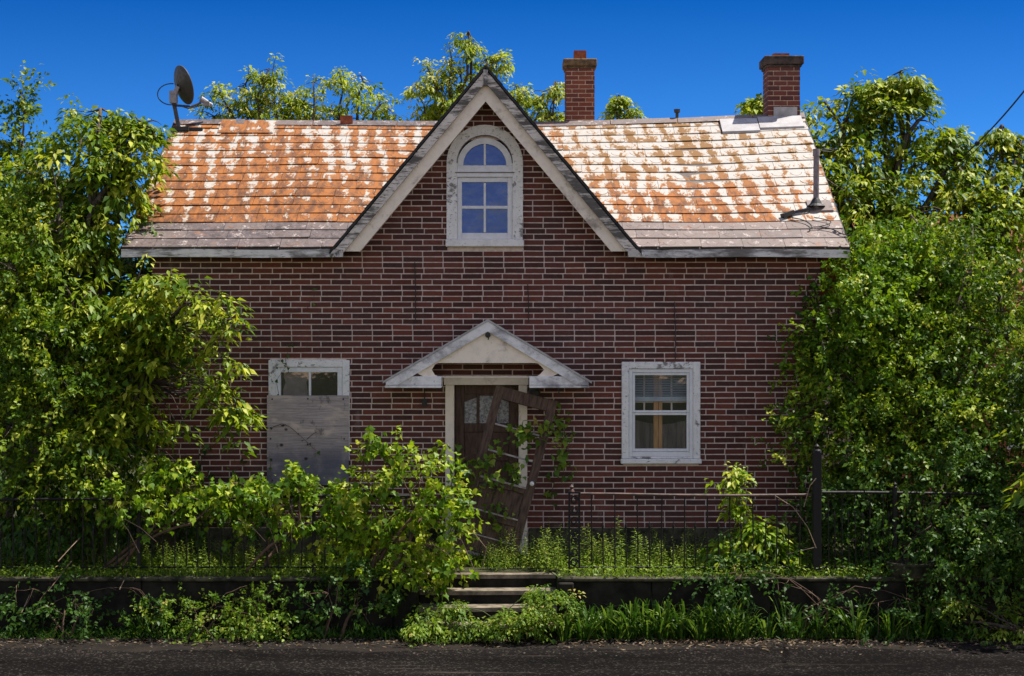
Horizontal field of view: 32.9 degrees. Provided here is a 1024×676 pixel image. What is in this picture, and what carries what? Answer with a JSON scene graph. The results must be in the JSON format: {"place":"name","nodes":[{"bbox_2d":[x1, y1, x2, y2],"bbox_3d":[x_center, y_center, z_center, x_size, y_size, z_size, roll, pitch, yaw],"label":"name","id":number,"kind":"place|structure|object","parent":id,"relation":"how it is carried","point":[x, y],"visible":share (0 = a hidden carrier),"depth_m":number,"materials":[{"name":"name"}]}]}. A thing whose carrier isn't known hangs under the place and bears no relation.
{"place":"outdoors","nodes":[
{"label":"outdoors","id":0,"kind":"place"},
{"bbox_2d":[0,413,1013,614],"bbox_3d":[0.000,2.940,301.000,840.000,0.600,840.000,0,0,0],"label":"ground","id":1,"kind":"structure","parent":0,"point":[510,569],"depth_m":19.92,"materials":[{"name":"soil"}]},
{"bbox_2d":[0,60,66,301],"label":"slender tree","id":2,"kind":"object","parent":1,"relation":"on","point":[5,145],"visible":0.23,"depth_m":24.98,"materials":[{"name":"green plant"}]},
{"bbox_2d":[0,180,146,570],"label":"elm bush","id":3,"kind":"object","parent":1,"relation":"on","point":[26,360],"visible":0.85,"depth_m":19.70,"materials":[{"name":"green plant"}]},
{"bbox_2d":[0,235,151,524],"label":"backing tree","id":4,"kind":"object","parent":1,"relation":"on","point":[133,262],"visible":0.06,"depth_m":23.30,"materials":[{"name":"green plant"}]},
{"bbox_2d":[0,93,180,544],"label":"boxelder tree","id":5,"kind":"object","parent":1,"relation":"on","point":[91,231],"visible":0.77,"depth_m":20.93,"materials":[{"name":"green plant"}]},
{"bbox_2d":[0,454,246,572],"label":"understory bush","id":6,"kind":"object","parent":1,"relation":"on","point":[64,548],"visible":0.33,"depth_m":19.85,"materials":[{"name":"green plant"}]},
{"bbox_2d":[8,253,269,569],"bbox_3d":[-4.467,0.885,19.955,3.274,3.736,1.764,0,0,33],"label":"boxelder tree","id":7,"kind":"object","parent":1,"relation":"on","point":[157,330],"visible":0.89,"depth_m":19.87,"materials":[{"name":"green plant"}]},
{"bbox_2d":[49,457,268,574],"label":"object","id":8,"kind":"object","parent":1,"relation":"on","point":[158,486],"visible":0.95,"depth_m":19.17,"materials":[{"name":"green plant"}]},
{"bbox_2d":[0,491,409,574],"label":"iron fence","id":9,"kind":"object","parent":1,"relation":"on","point":[139,530],"visible":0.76,"depth_m":19.21,"materials":[{"name":"metal"}]},
{"bbox_2d":[0,574,417,633],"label":"retaining wall","id":10,"kind":"structure","parent":1,"relation":"on","point":[155,586],"depth_m":18.94,"materials":[{"name":"concrete"}]},
{"bbox_2d":[0,557,168,642],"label":"hanging growth","id":11,"kind":"object","parent":10,"relation":"attached to","point":[47,610],"visible":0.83,"depth_m":18.73,"materials":[{"name":"green plant"}]},
{"bbox_2d":[188,53,312,119],"bbox_3d":[-4.598,-1.138,30.020,2.354,7.590,2.459,0,0,32],"label":"back tree","id":12,"kind":"object","parent":1,"relation":"on","point":[262,99],"visible":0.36,"depth_m":29.89,"materials":[{"name":"green plant"}]},
{"bbox_2d":[221,460,375,573],"bbox_3d":[-2.413,2.162,19.249,1.478,1.617,1.455,0,0,-34],"label":"grape vine","id":13,"kind":"object","parent":1,"relation":"on","point":[294,478],"visible":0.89,"depth_m":19.13,"materials":[{"name":"green plant"}]},
{"bbox_2d":[279,65,408,121],"bbox_3d":[-2.913,-1.040,29.998,2.350,7.388,1.660,0,0,0],"label":"back tree","id":14,"kind":"object","parent":1,"relation":"on","point":[376,113],"visible":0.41,"depth_m":29.94,"materials":[{"name":"green plant"}]},
{"bbox_2d":[307,425,490,613],"bbox_3d":[-1.260,2.197,19.185,2.052,2.478,1.357,0,0,0],"label":"bush","id":15,"kind":"object","parent":1,"relation":"on","point":[405,550],"visible":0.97,"depth_m":19.03,"materials":[{"name":"green plant"}]},
{"bbox_2d":[21,478,815,612],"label":"dry stalks","id":16,"kind":"object","parent":1,"relation":"on","point":[429,544],"visible":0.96,"depth_m":19.09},
{"bbox_2d":[400,31,514,120],"bbox_3d":[-0.929,-1.347,30.075,2.324,8.008,2.198,0,0,-24],"label":"back tree","id":17,"kind":"object","parent":1,"relation":"on","point":[437,111],"visible":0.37,"depth_m":29.93,"materials":[{"name":"green plant"}]},
{"bbox_2d":[121,50,849,555],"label":"brick house","id":18,"kind":"structure","parent":1,"relation":"on","point":[621,290],"depth_m":20.99,"materials":[{"name":"brick"}]},
{"bbox_2d":[157,65,212,130],"bbox_3d":[-4.474,-3.274,23.730,0.636,0.904,0.460,0,0,14],"label":"satellite dish","id":19,"kind":"object","parent":18,"relation":"on","point":[184,89],"visible":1,"depth_m":23.60,"materials":[{"name":"metal"}]},
{"bbox_2d":[153,413,256,493],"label":"wall creeper","id":20,"kind":"object","parent":18,"relation":"attached to","point":[202,450],"depth_m":20.90,"materials":[{"name":"green plant"}]},
{"bbox_2d":[268,360,349,459],"bbox_3d":[-2.460,0.874,21.013,0.984,1.212,0.086,0,0,0],"label":"window","id":21,"kind":"structure","parent":18,"relation":"in","point":[296,379],"depth_m":20.98,"materials":[{"name":"white paint"}]},
{"bbox_2d":[445,125,523,246],"bbox_3d":[-0.330,-1.843,20.977,0.950,1.477,0.105,0,0,0],"label":"window","id":22,"kind":"structure","parent":18,"relation":"in","point":[479,213],"depth_m":20.97,"materials":[{"name":"white paint"}]},
{"bbox_2d":[455,385,517,534],"bbox_3d":[-0.310,1.570,21.112,0.770,1.990,0.105,0,0,0],"label":"front door","id":23,"kind":"structure","parent":18,"relation":"in","point":[472,402],"depth_m":21.13,"materials":[{"name":"brown wood"}]},
{"bbox_2d":[543,402,577,507],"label":"door creeper","id":24,"kind":"object","parent":18,"relation":"attached to","point":[560,435],"depth_m":20.87,"materials":[{"name":"green plant"}]},
{"bbox_2d":[620,362,701,463],"bbox_3d":[1.805,0.914,21.107,0.980,1.252,0.365,0,0,0],"label":"window","id":25,"kind":"structure","parent":18,"relation":"in","point":[657,442],"depth_m":20.99,"materials":[{"name":"white paint"}]},
{"bbox_2d":[769,272,831,526],"bbox_3d":[3.501,0.768,20.922,0.809,3.136,0.496,0,0,0],"label":"wall creeper","id":26,"kind":"object","parent":18,"relation":"attached to","point":[814,306],"depth_m":20.90,"materials":[{"name":"green plant"}]},
{"bbox_2d":[485,542,499,569],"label":"weed clump","id":27,"kind":"object","parent":1,"relation":"on","point":[490,559],"visible":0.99,"depth_m":19.77,"materials":[{"name":"green plant"}]},
{"bbox_2d":[453,385,557,562],"bbox_3d":[-0.073,1.583,20.356,0.757,1.980,0.097,15,-13,0],"label":"storm door","id":28,"kind":"structure","parent":1,"relation":"on","point":[511,500],"depth_m":20.32,"materials":[{"name":"brown wood"}]},
{"bbox_2d":[437,415,572,552],"bbox_3d":[-0.080,1.707,20.288,1.668,1.595,0.548,0,0,-11],"label":"door creeper","id":29,"kind":"object","parent":28,"relation":"attached to","point":[523,434],"depth_m":20.29,"materials":[{"name":"green plant"}]},
{"bbox_2d":[499,530,517,566],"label":"weed clump","id":30,"kind":"object","parent":1,"relation":"on","point":[509,548],"visible":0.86,"depth_m":20.04,"materials":[{"name":"green plant"}]},
{"bbox_2d":[0,532,1022,580],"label":"yard grass","id":31,"kind":"structure","parent":1,"relation":"on","point":[227,571],"depth_m":19.20,"materials":[{"name":"green plant"}]},
{"bbox_2d":[521,537,550,573],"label":"weed clump","id":32,"kind":"object","parent":1,"relation":"on","point":[538,564],"visible":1,"depth_m":19.67,"materials":[{"name":"green plant"}]},
{"bbox_2d":[507,81,564,121],"bbox_3d":[0.391,-0.912,30.169,1.785,7.115,1.602,0,0,0],"label":"back tree","id":33,"kind":"object","parent":1,"relation":"on","point":[553,94],"visible":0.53,"depth_m":29.91,"materials":[{"name":"green plant"}]},
{"bbox_2d":[535,535,559,569],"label":"weed clump","id":34,"kind":"object","parent":1,"relation":"on","point":[546,560],"visible":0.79,"depth_m":19.82,"materials":[{"name":"green plant"}]},
{"bbox_2d":[540,529,560,566],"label":"weed clump","id":35,"kind":"object","parent":1,"relation":"on","point":[543,554],"visible":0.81,"depth_m":19.93,"materials":[{"name":"green plant"}]},
{"bbox_2d":[540,525,567,570],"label":"weed clump","id":36,"kind":"object","parent":1,"relation":"on","point":[555,568],"visible":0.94,"depth_m":19.58,"materials":[{"name":"green plant"}]},
{"bbox_2d":[568,484,580,572],"bbox_3d":[0.690,2.130,19.200,0.140,1.020,0.070,0,0,0],"label":"gate post","id":37,"kind":"object","parent":1,"relation":"on","point":[572,491],"visible":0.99,"depth_m":19.19,"materials":[{"name":"black metal"}]},
{"bbox_2d":[570,523,595,562],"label":"weed clump","id":38,"kind":"object","parent":1,"relation":"on","point":[587,545],"visible":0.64,"depth_m":20.02,"materials":[{"name":"green plant"}]},
{"bbox_2d":[594,535,613,568],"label":"weed clump","id":39,"kind":"object","parent":1,"relation":"on","point":[608,556],"visible":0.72,"depth_m":19.82,"materials":[{"name":"green plant"}]},
{"bbox_2d":[598,93,646,119],"bbox_3d":[1.908,-0.786,29.818,0.966,6.883,1.113,0,0,-43],"label":"back tree","id":40,"kind":"object","parent":1,"relation":"on","point":[617,105],"visible":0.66,"depth_m":29.88,"materials":[{"name":"green plant"}]},
{"bbox_2d":[616,517,643,565],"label":"weed clump","id":41,"kind":"object","parent":1,"relation":"on","point":[634,548],"visible":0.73,"depth_m":19.70,"materials":[{"name":"green plant"}]},
{"bbox_2d":[631,535,648,573],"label":"weed clump","id":42,"kind":"object","parent":1,"relation":"on","point":[641,559],"visible":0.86,"depth_m":19.45,"materials":[{"name":"green plant"}]},
{"bbox_2d":[643,540,679,574],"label":"weed clump","id":43,"kind":"object","parent":1,"relation":"on","point":[657,557],"visible":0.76,"depth_m":19.42,"materials":[{"name":"green plant"}]},
{"bbox_2d":[680,526,704,562],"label":"weed clump","id":44,"kind":"object","parent":1,"relation":"on","point":[688,534],"visible":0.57,"depth_m":20.14,"materials":[{"name":"green plant"}]},
{"bbox_2d":[580,492,810,571],"bbox_3d":[2.040,2.156,19.220,2.560,0.889,0.031,0,0,0],"label":"iron fence","id":45,"kind":"object","parent":1,"relation":"on","point":[689,495],"visible":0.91,"depth_m":19.21,"materials":[{"name":"metal"}]},
{"bbox_2d":[704,461,756,541],"bbox_3d":[2.490,2.019,19.611,0.634,1.245,0.625,0,0,0],"label":"sapling","id":46,"kind":"object","parent":1,"relation":"on","point":[737,510],"visible":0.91,"depth_m":19.63,"materials":[{"name":"green plant"}]},
{"bbox_2d":[693,514,808,574],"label":"broadleaf weed","id":47,"kind":"object","parent":1,"relation":"on","point":[759,537],"visible":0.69,"depth_m":19.44,"materials":[{"name":"green plant"}]},
{"bbox_2d":[558,575,1023,633],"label":"retaining wall","id":48,"kind":"structure","parent":1,"relation":"on","point":[599,590],"depth_m":18.94,"materials":[{"name":"concrete"}]},
{"bbox_2d":[668,533,972,647],"bbox_3d":[3.460,3.029,18.925,3.592,1.796,1.732,0,0,0],"label":"hanging growth","id":49,"kind":"object","parent":48,"relation":"hanging from","point":[726,591],"visible":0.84,"depth_m":18.65,"materials":[{"name":"green plant"}]},
{"bbox_2d":[886,559,934,578],"bbox_3d":[4.370,2.534,19.000,0.530,0.160,0.530,0,0,0],"label":"stone planter","id":50,"kind":"object","parent":48,"relation":"on","point":[918,571],"visible":0.88,"depth_m":18.82,"materials":[{"name":"stone"}]},
{"bbox_2d":[812,444,821,574],"bbox_3d":[3.380,2.195,19.195,0.110,2.050,0.110,0,0,0],"label":"fence post","id":51,"kind":"object","parent":1,"relation":"on","point":[817,505],"visible":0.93,"depth_m":19.15,"materials":[{"name":"black metal"}]},
{"bbox_2d":[733,66,998,327],"bbox_3d":[5.289,-0.613,24.604,4.062,6.614,2.887,0,0,0],"label":"boxelder tree","id":52,"kind":"object","parent":1,"relation":"on","point":[900,97],"visible":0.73,"depth_m":24.69,"materials":[{"name":"green plant"}]},
{"bbox_2d":[838,471,898,558],"bbox_3d":[4.300,2.164,21.075,0.028,0.913,3.650,0,0,0],"label":"iron fence","id":53,"kind":"object","parent":1,"relation":"on","point":[888,489],"visible":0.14,"depth_m":19.67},
{"bbox_2d":[767,197,991,511],"bbox_3d":[4.458,0.492,21.032,3.224,4.423,2.273,0,0,-38],"label":"vine shrub","id":54,"kind":"object","parent":1,"relation":"on","point":[864,285],"visible":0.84,"depth_m":20.67,"materials":[{"name":"green plant"}]},
{"bbox_2d":[751,189,1023,557],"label":"elm bush","id":55,"kind":"object","parent":1,"relation":"on","point":[946,405],"visible":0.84,"depth_m":20.29,"materials":[{"name":"green plant"}]},
{"bbox_2d":[775,401,1023,630],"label":"elm bush","id":56,"kind":"object","parent":1,"relation":"on","point":[1005,547],"visible":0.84,"depth_m":19.25,"materials":[{"name":"green plant"}]},
{"bbox_2d":[822,482,980,571],"bbox_3d":[4.320,2.118,19.220,1.760,1.045,0.053,0,0,0],"label":"iron fence","id":57,"kind":"object","parent":1,"relation":"on","point":[894,492],"visible":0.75,"depth_m":19.21,"materials":[{"name":"metal"}]},
{"bbox_2d":[879,124,1023,348],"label":"boxelder tree","id":58,"kind":"object","parent":1,"relation":"on","point":[991,194],"visible":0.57,"depth_m":24.38,"materials":[{"name":"green plant"}]},
{"bbox_2d":[961,90,1023,161],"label":"utility cable","id":59,"kind":"object","parent":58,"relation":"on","point":[977,143],"visible":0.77,"depth_m":22.71,"materials":[{"name":"black rubber"}]},
{"bbox_2d":[924,593,1023,645],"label":"roadside bush","id":60,"kind":"object","parent":1,"relation":"on","point":[1006,626],"visible":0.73,"depth_m":18.59,"materials":[{"name":"green plant"}]},
{"bbox_2d":[987,358,1023,648],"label":"shade tree","id":61,"kind":"object","parent":1,"relation":"on","point":[1016,498],"visible":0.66,"depth_m":19.26,"materials":[{"name":"green plant"}]},
{"bbox_2d":[0,647,1023,675],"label":"road","id":62,"kind":"structure","parent":0,"point":[546,661],"depth_m":17.25,"materials":[{"name":"asphalt"}]},
{"bbox_2d":[0,634,1023,651],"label":"verge","id":63,"kind":"structure","parent":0,"point":[132,646],"depth_m":18.28,"materials":[{"name":"soil"}]},
{"bbox_2d":[117,614,156,636],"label":"grass tuft","id":64,"kind":"object","parent":63,"relation":"on","point":[138,624],"visible":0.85,"depth_m":18.72,"materials":[{"name":"green plant"}]},
{"bbox_2d":[116,571,315,646],"bbox_3d":[-3.177,3.131,18.610,1.975,1.238,1.486,0,0,-27],"label":"verge shrub","id":65,"kind":"object","parent":63,"relation":"on","point":[253,626],"visible":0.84,"depth_m":18.57,"materials":[{"name":"green plant"}]},
{"bbox_2d":[267,551,424,640],"bbox_3d":[-1.801,2.837,18.828,1.749,1.083,0.998,0,0,0],"label":"verge shrub","id":66,"kind":"object","parent":63,"relation":"on","point":[315,619],"visible":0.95,"depth_m":18.67,"materials":[{"name":"green plant"}]},
{"bbox_2d":[417,573,557,638],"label":"concrete steps","id":67,"kind":"structure","parent":63,"relation":"on","point":[490,594],"depth_m":19.14,"materials":[{"name":"concrete"}]},
{"bbox_2d":[399,583,586,646],"bbox_3d":[-0.209,3.011,18.487,2.014,0.757,0.953,0,0,0],"label":"verge shrub","id":68,"kind":"object","parent":63,"relation":"on","point":[521,625],"visible":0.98,"depth_m":18.40,"materials":[{"name":"green plant"}]},
{"bbox_2d":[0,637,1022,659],"bbox_3d":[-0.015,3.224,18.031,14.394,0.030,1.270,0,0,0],"label":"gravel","id":69,"kind":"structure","parent":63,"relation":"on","point":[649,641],"depth_m":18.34,"materials":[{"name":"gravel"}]},
{"bbox_2d":[0,623,1023,644],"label":"verge grass","id":70,"kind":"structure","parent":63,"relation":"on","point":[33,632],"depth_m":18.70,"materials":[{"name":"green plant"}]},
{"bbox_2d":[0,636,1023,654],"bbox_3d":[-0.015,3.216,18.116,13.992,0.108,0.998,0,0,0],"label":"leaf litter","id":71,"kind":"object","parent":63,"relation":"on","point":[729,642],"visible":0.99,"depth_m":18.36,"materials":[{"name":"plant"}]},
{"bbox_2d":[538,612,588,641],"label":"strap plant","id":72,"kind":"object","parent":63,"relation":"on","point":[564,634],"visible":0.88,"depth_m":18.43,"materials":[{"name":"green plant"}]},
{"bbox_2d":[559,606,617,640],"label":"strap plant","id":73,"kind":"object","parent":63,"relation":"on","point":[578,628],"visible":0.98,"depth_m":18.48,"materials":[{"name":"green plant"}]},
{"bbox_2d":[568,607,610,639],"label":"strap plant","id":74,"kind":"object","parent":63,"relation":"on","point":[585,626],"visible":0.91,"depth_m":18.58,"materials":[{"name":"green plant"}]},
{"bbox_2d":[570,604,616,639],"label":"strap plant","id":75,"kind":"object","parent":63,"relation":"on","point":[594,636],"visible":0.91,"depth_m":18.61,"materials":[{"name":"green plant"}]},
{"bbox_2d":[582,602,633,634],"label":"strap plant","id":76,"kind":"object","parent":63,"relation":"on","point":[610,610],"visible":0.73,"depth_m":18.67,"materials":[{"name":"green plant"}]},
{"bbox_2d":[588,611,628,639],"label":"strap plant","id":77,"kind":"object","parent":63,"relation":"on","point":[609,633],"visible":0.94,"depth_m":18.54,"materials":[{"name":"green plant"}]},
{"bbox_2d":[608,618,632,640],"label":"strap plant","id":78,"kind":"object","parent":63,"relation":"on","point":[617,635],"visible":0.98,"depth_m":18.50,"materials":[{"name":"green plant"}]},
{"bbox_2d":[601,597,641,628],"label":"strap plant","id":79,"kind":"object","parent":63,"relation":"on","point":[631,611],"visible":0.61,"depth_m":18.72,"materials":[{"name":"green plant"}]},
{"bbox_2d":[602,611,643,639],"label":"strap plant","id":80,"kind":"object","parent":63,"relation":"on","point":[633,634],"visible":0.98,"depth_m":18.51,"materials":[{"name":"green plant"}]},
{"bbox_2d":[592,604,656,637],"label":"strap plant","id":81,"kind":"object","parent":63,"relation":"on","point":[619,623],"visible":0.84,"depth_m":18.57,"materials":[{"name":"green plant"}]},
{"bbox_2d":[615,598,650,625],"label":"strap plant","id":82,"kind":"object","parent":63,"relation":"on","point":[643,613],"visible":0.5,"depth_m":18.76,"materials":[{"name":"green plant"}]},
{"bbox_2d":[616,605,680,639],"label":"strap plant","id":83,"kind":"object","parent":63,"relation":"on","point":[647,633],"visible":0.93,"depth_m":18.55,"materials":[{"name":"green plant"}]},
{"bbox_2d":[627,591,680,622],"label":"strap plant","id":84,"kind":"object","parent":63,"relation":"on","point":[654,603],"visible":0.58,"depth_m":18.79,"materials":[{"name":"green plant"}]},
{"bbox_2d":[633,598,677,633],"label":"strap plant","id":85,"kind":"object","parent":63,"relation":"on","point":[665,615],"visible":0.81,"depth_m":18.64,"materials":[{"name":"green plant"}]},
{"bbox_2d":[642,615,677,639],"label":"strap plant","id":86,"kind":"object","parent":63,"relation":"on","point":[659,637],"visible":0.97,"depth_m":18.55,"materials":[{"name":"green plant"}]},
{"bbox_2d":[638,614,686,638],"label":"strap plant","id":87,"kind":"object","parent":63,"relation":"on","point":[665,634],"visible":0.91,"depth_m":18.55,"materials":[{"name":"green plant"}]},
{"bbox_2d":[644,605,716,639],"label":"strap plant","id":88,"kind":"object","parent":63,"relation":"on","point":[681,636],"visible":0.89,"depth_m":18.58,"materials":[{"name":"green plant"}]},
{"bbox_2d":[665,599,702,636],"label":"strap plant","id":89,"kind":"object","parent":63,"relation":"on","point":[670,631],"visible":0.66,"depth_m":18.74,"materials":[{"name":"green plant"}]},
{"bbox_2d":[683,620,709,640],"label":"strap plant","id":90,"kind":"object","parent":63,"relation":"on","point":[700,636],"visible":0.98,"depth_m":18.49,"materials":[{"name":"green plant"}]},
{"bbox_2d":[674,611,726,639],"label":"strap plant","id":91,"kind":"object","parent":63,"relation":"on","point":[702,624],"visible":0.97,"depth_m":18.51,"materials":[{"name":"green plant"}]},
{"bbox_2d":[685,599,755,634],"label":"strap plant","id":92,"kind":"object","parent":63,"relation":"on","point":[710,608],"visible":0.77,"depth_m":18.71,"materials":[{"name":"green plant"}]},
{"bbox_2d":[689,597,760,636],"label":"strap plant","id":93,"kind":"object","parent":63,"relation":"on","point":[725,617],"visible":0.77,"depth_m":18.67,"materials":[{"name":"green plant"}]},
{"bbox_2d":[713,607,745,638],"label":"strap plant","id":94,"kind":"object","parent":63,"relation":"on","point":[719,633],"visible":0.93,"depth_m":18.62,"materials":[{"name":"green plant"}]},
{"bbox_2d":[705,610,757,640],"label":"strap plant","id":95,"kind":"object","parent":63,"relation":"on","point":[733,632],"visible":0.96,"depth_m":18.51,"materials":[{"name":"green plant"}]},
{"bbox_2d":[727,609,771,639],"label":"strap plant","id":96,"kind":"object","parent":63,"relation":"on","point":[747,630],"visible":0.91,"depth_m":18.59,"materials":[{"name":"green plant"}]},
{"bbox_2d":[741,612,789,638],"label":"strap plant","id":97,"kind":"object","parent":63,"relation":"on","point":[767,627],"visible":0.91,"depth_m":18.60,"materials":[{"name":"green plant"}]},
{"bbox_2d":[755,595,824,637],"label":"strap plant","id":98,"kind":"object","parent":63,"relation":"on","point":[796,616],"visible":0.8,"depth_m":18.78,"materials":[{"name":"green plant"}]},
{"bbox_2d":[776,601,826,637],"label":"strap plant","id":99,"kind":"object","parent":63,"relation":"on","point":[800,628],"visible":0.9,"depth_m":18.70,"materials":[{"name":"green plant"}]},
{"bbox_2d":[804,605,849,639],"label":"strap plant","id":100,"kind":"object","parent":63,"relation":"on","point":[816,630],"visible":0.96,"depth_m":18.59,"materials":[{"name":"green plant"}]},
{"bbox_2d":[814,620,849,639],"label":"strap plant","id":101,"kind":"object","parent":63,"relation":"on","point":[837,631],"visible":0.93,"depth_m":18.55,"materials":[{"name":"green plant"}]},
{"bbox_2d":[818,594,892,639],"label":"strap plant","id":102,"kind":"object","parent":63,"relation":"on","point":[859,625],"visible":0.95,"depth_m":18.56,"materials":[{"name":"green plant"}]},
{"bbox_2d":[853,600,925,639],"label":"strap plant","id":103,"kind":"object","parent":63,"relation":"on","point":[887,626],"visible":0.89,"depth_m":18.55,"materials":[{"name":"green plant"}]},
{"bbox_2d":[890,611,923,638],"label":"strap plant","id":104,"kind":"object","parent":63,"relation":"on","point":[905,630],"visible":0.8,"depth_m":18.64,"materials":[{"name":"green plant"}]},
{"bbox_2d":[889,591,971,639],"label":"strap plant","id":105,"kind":"object","parent":63,"relation":"on","point":[928,622],"visible":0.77,"depth_m":18.63,"materials":[{"name":"green plant"}]},
{"bbox_2d":[924,608,967,636],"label":"strap plant","id":106,"kind":"object","parent":63,"relation":"on","point":[943,625],"visible":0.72,"depth_m":18.73,"materials":[{"name":"green plant"}]},
{"bbox_2d":[0,0,1023,294],"label":"sky","id":107,"kind":"structure","parent":0,"point":[698,58],"materials":[{"name":"blue"}]},
{"bbox_2d":[820,214,1023,517],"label":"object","id":108,"kind":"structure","parent":0,"point":[834,277],"depth_m":25.20,"materials":[{"name":"green plant"}]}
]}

